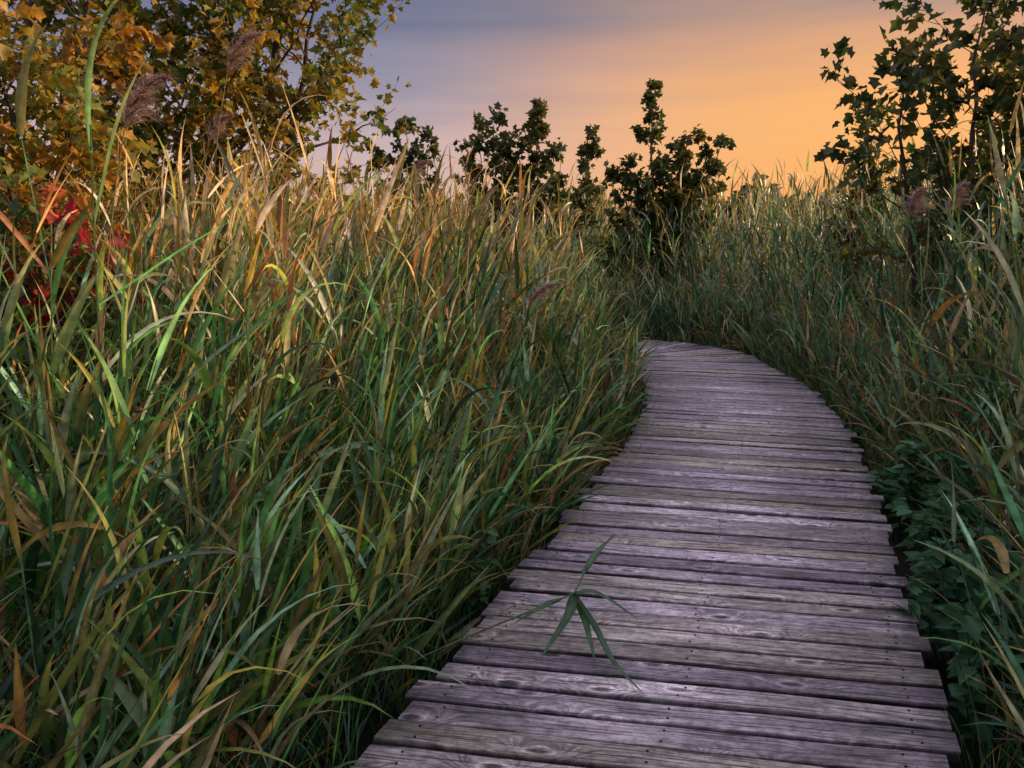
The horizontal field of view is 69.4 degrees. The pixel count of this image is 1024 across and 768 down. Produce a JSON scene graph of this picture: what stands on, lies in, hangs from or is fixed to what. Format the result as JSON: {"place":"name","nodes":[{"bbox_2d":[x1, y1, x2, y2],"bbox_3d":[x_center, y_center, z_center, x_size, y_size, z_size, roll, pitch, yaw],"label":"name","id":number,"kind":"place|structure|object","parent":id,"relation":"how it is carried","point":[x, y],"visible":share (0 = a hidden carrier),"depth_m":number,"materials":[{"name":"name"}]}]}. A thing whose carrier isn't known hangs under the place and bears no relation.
{"place":"outdoors","nodes":[
{"label":"outdoors","id":0,"kind":"place"},
{"bbox_2d":[0,0,1023,206],"label":"sky","id":1,"kind":"structure","parent":0,"point":[748,71],"materials":[{"name":"orange"}]},
{"bbox_2d":[0,251,1023,767],"bbox_3d":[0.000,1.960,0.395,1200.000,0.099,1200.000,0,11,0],"label":"ground","id":2,"kind":"structure","parent":0,"point":[901,571],"depth_m":3.37,"materials":[{"name":"green plant"}]},
{"bbox_2d":[0,181,144,536],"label":"sumac shrub","id":3,"kind":"object","parent":2,"relation":"on","point":[56,217],"visible":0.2,"depth_m":4.04,"materials":[{"name":"red plant"}]},
{"bbox_2d":[0,0,158,407],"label":"maple sapling","id":4,"kind":"object","parent":2,"relation":"on","point":[15,172],"visible":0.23,"depth_m":4.40,"materials":[{"name":"orange plant"}]},
{"bbox_2d":[0,179,172,513],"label":"viburnum shrub","id":5,"kind":"object","parent":2,"relation":"on","point":[18,211],"visible":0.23,"depth_m":3.84,"materials":[{"name":"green plant"}]},
{"bbox_2d":[0,0,221,318],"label":"maple tree","id":6,"kind":"object","parent":2,"relation":"on","point":[42,109],"visible":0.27,"depth_m":6.15,"materials":[{"name":"orange plant"}]},
{"bbox_2d":[2,0,228,225],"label":"maple tree","id":7,"kind":"object","parent":2,"relation":"on","point":[178,64],"visible":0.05,"depth_m":10.16,"materials":[{"name":"green plant"}]},
{"bbox_2d":[99,71,172,440],"bbox_3d":[-1.535,0.076,3.111,0.472,2.622,0.276,5,12,22],"label":"reed plume","id":8,"kind":"object","parent":2,"relation":"on","point":[138,94],"visible":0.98,"depth_m":2.84,"materials":[{"name":"brown plant"}]},
{"bbox_2d":[195,111,234,268],"bbox_3d":[-2.197,-0.562,5.620,0.367,2.881,0.256,6,13,29],"label":"reed plume","id":9,"kind":"object","parent":2,"relation":"on","point":[214,126],"visible":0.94,"depth_m":5.33,"materials":[{"name":"brown plant"}]},
{"bbox_2d":[0,0,431,262],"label":"maple tree","id":10,"kind":"object","parent":2,"relation":"on","point":[249,82],"visible":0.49,"depth_m":7.39,"materials":[{"name":"yellow plant"}]},
{"bbox_2d":[202,29,263,469],"bbox_3d":[-1.484,-0.318,4.043,0.469,3.026,0.285,5,13,25],"label":"reed plume","id":11,"kind":"object","parent":2,"relation":"on","point":[236,51],"visible":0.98,"depth_m":3.73,"materials":[{"name":"brown plant"}]},
{"bbox_2d":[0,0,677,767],"bbox_3d":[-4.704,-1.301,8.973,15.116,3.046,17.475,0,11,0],"label":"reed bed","id":12,"kind":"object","parent":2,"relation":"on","point":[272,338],"visible":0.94,"depth_m":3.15,"materials":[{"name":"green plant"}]},
{"bbox_2d":[360,115,448,238],"bbox_3d":[-2.601,-4.169,18.587,2.217,4.976,1.613,-10,15,-42],"label":"alder shrub","id":13,"kind":"object","parent":2,"relation":"on","point":[408,124],"visible":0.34,"depth_m":18.16,"materials":[{"name":"green plant"}]},
{"bbox_2d":[392,157,431,291],"bbox_3d":[-0.934,-0.700,6.829,0.487,2.674,0.256,4,12,20],"label":"reed plume","id":14,"kind":"object","parent":2,"relation":"on","point":[420,164],"visible":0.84,"depth_m":6.54,"materials":[{"name":"brown plant"}]},
{"bbox_2d":[309,534,642,719],"bbox_3d":[-0.151,1.013,3.020,1.303,0.571,0.721,0,11,0],"label":"bent reed","id":15,"kind":"object","parent":2,"relation":"on","point":[574,602],"visible":0.92,"depth_m":2.94,"materials":[{"name":"green plant"}]},
{"bbox_2d":[452,101,557,274],"bbox_3d":[-0.151,-3.198,14.736,2.064,4.565,1.621,0,11,0],"label":"maple sapling","id":16,"kind":"object","parent":2,"relation":"on","point":[505,151],"visible":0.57,"depth_m":14.29,"materials":[{"name":"green plant"}]},
{"bbox_2d":[6,144,1010,315],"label":"marsh reeds","id":17,"kind":"object","parent":2,"relation":"on","point":[609,200],"visible":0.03,"depth_m":18.10,"materials":[{"name":"green plant"}]},
{"bbox_2d":[392,373,634,660],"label":"broadleaf weeds","id":18,"kind":"object","parent":2,"relation":"on","point":[490,539],"visible":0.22,"depth_m":3.58,"materials":[{"name":"green plant"}]},
{"bbox_2d":[499,280,562,383],"bbox_3d":[0.030,0.119,5.180,0.622,1.721,0.275,7,13,31],"label":"reed plume","id":19,"kind":"object","parent":2,"relation":"on","point":[540,291],"visible":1,"depth_m":4.97,"materials":[{"name":"brown plant"}]},
{"bbox_2d":[515,97,571,273],"bbox_3d":[0.583,-3.244,14.650,1.334,4.678,1.042,-7,14,-32],"label":"maple sapling","id":20,"kind":"object","parent":2,"relation":"on","point":[538,126],"visible":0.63,"depth_m":14.36,"materials":[{"name":"green plant"}]},
{"bbox_2d":[123,171,988,254],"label":"distant trees","id":21,"kind":"object","parent":2,"relation":"on","point":[735,195],"visible":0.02,"depth_m":73.76,"materials":[{"name":"green plant"}]},
{"bbox_2d":[566,123,615,289],"bbox_3d":[1.526,-2.909,14.419,0.874,4.113,1.009,-5,13,-24],"label":"maple sapling","id":22,"kind":"object","parent":2,"relation":"on","point":[589,151],"visible":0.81,"depth_m":14.05,"materials":[{"name":"green plant"}]},
{"bbox_2d":[350,337,960,767],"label":"boardwalk","id":23,"kind":"structure","parent":2,"relation":"on","point":[744,567],"depth_m":3.20,"materials":[{"name":"grey wood"}]},
{"bbox_2d":[592,78,736,309],"bbox_3d":[2.767,-3.092,13.632,2.665,4.824,1.576,0,11,0],"label":"alder shrub","id":24,"kind":"object","parent":2,"relation":"on","point":[682,157],"visible":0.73,"depth_m":13.36,"materials":[{"name":"green plant"}]},
{"bbox_2d":[642,180,755,297],"bbox_3d":[4.848,-3.677,19.693,3.171,3.583,1.450,0,11,0],"label":"alder shrub","id":25,"kind":"object","parent":2,"relation":"on","point":[728,209],"visible":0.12,"depth_m":19.42,"materials":[{"name":"green plant"}]},
{"bbox_2d":[587,82,1023,767],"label":"reed bed","id":26,"kind":"object","parent":2,"relation":"on","point":[977,368],"visible":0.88,"depth_m":6.15,"materials":[{"name":"green plant"}]},
{"bbox_2d":[818,95,894,321],"bbox_3d":[5.101,-2.162,10.949,1.020,4.023,0.943,-11,16,-43],"label":"maple sapling","id":27,"kind":"object","parent":2,"relation":"on","point":[876,171],"visible":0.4,"depth_m":10.61,"materials":[{"name":"green plant"}]},
{"bbox_2d":[895,186,934,478],"bbox_3d":[2.739,-0.179,5.125,0.471,2.329,0.264,-9,14,-37],"label":"reed plume","id":28,"kind":"object","parent":2,"relation":"on","point":[916,197],"visible":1,"depth_m":4.86,"materials":[{"name":"brown plant"}]},
{"bbox_2d":[813,0,1023,403],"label":"maple tree","id":29,"kind":"object","parent":2,"relation":"on","point":[1007,52],"visible":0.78,"depth_m":6.52,"materials":[{"name":"green plant"}]},
{"bbox_2d":[845,389,1023,767],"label":"broadleaf weeds","id":30,"kind":"object","parent":2,"relation":"on","point":[939,570],"visible":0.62,"depth_m":3.31,"materials":[{"name":"green plant"}]},
{"bbox_2d":[930,179,972,450],"bbox_3d":[3.180,-0.254,5.357,0.449,2.382,0.290,0,11,0],"label":"reed plume","id":31,"kind":"object","parent":2,"relation":"on","point":[960,190],"visible":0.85,"depth_m":5.14,"materials":[{"name":"brown plant"}]},
{"bbox_2d":[884,112,1022,337],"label":"alder shrub","id":32,"kind":"object","parent":2,"relation":"on","point":[986,135],"visible":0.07,"depth_m":9.16,"materials":[{"name":"green plant"}]}
]}

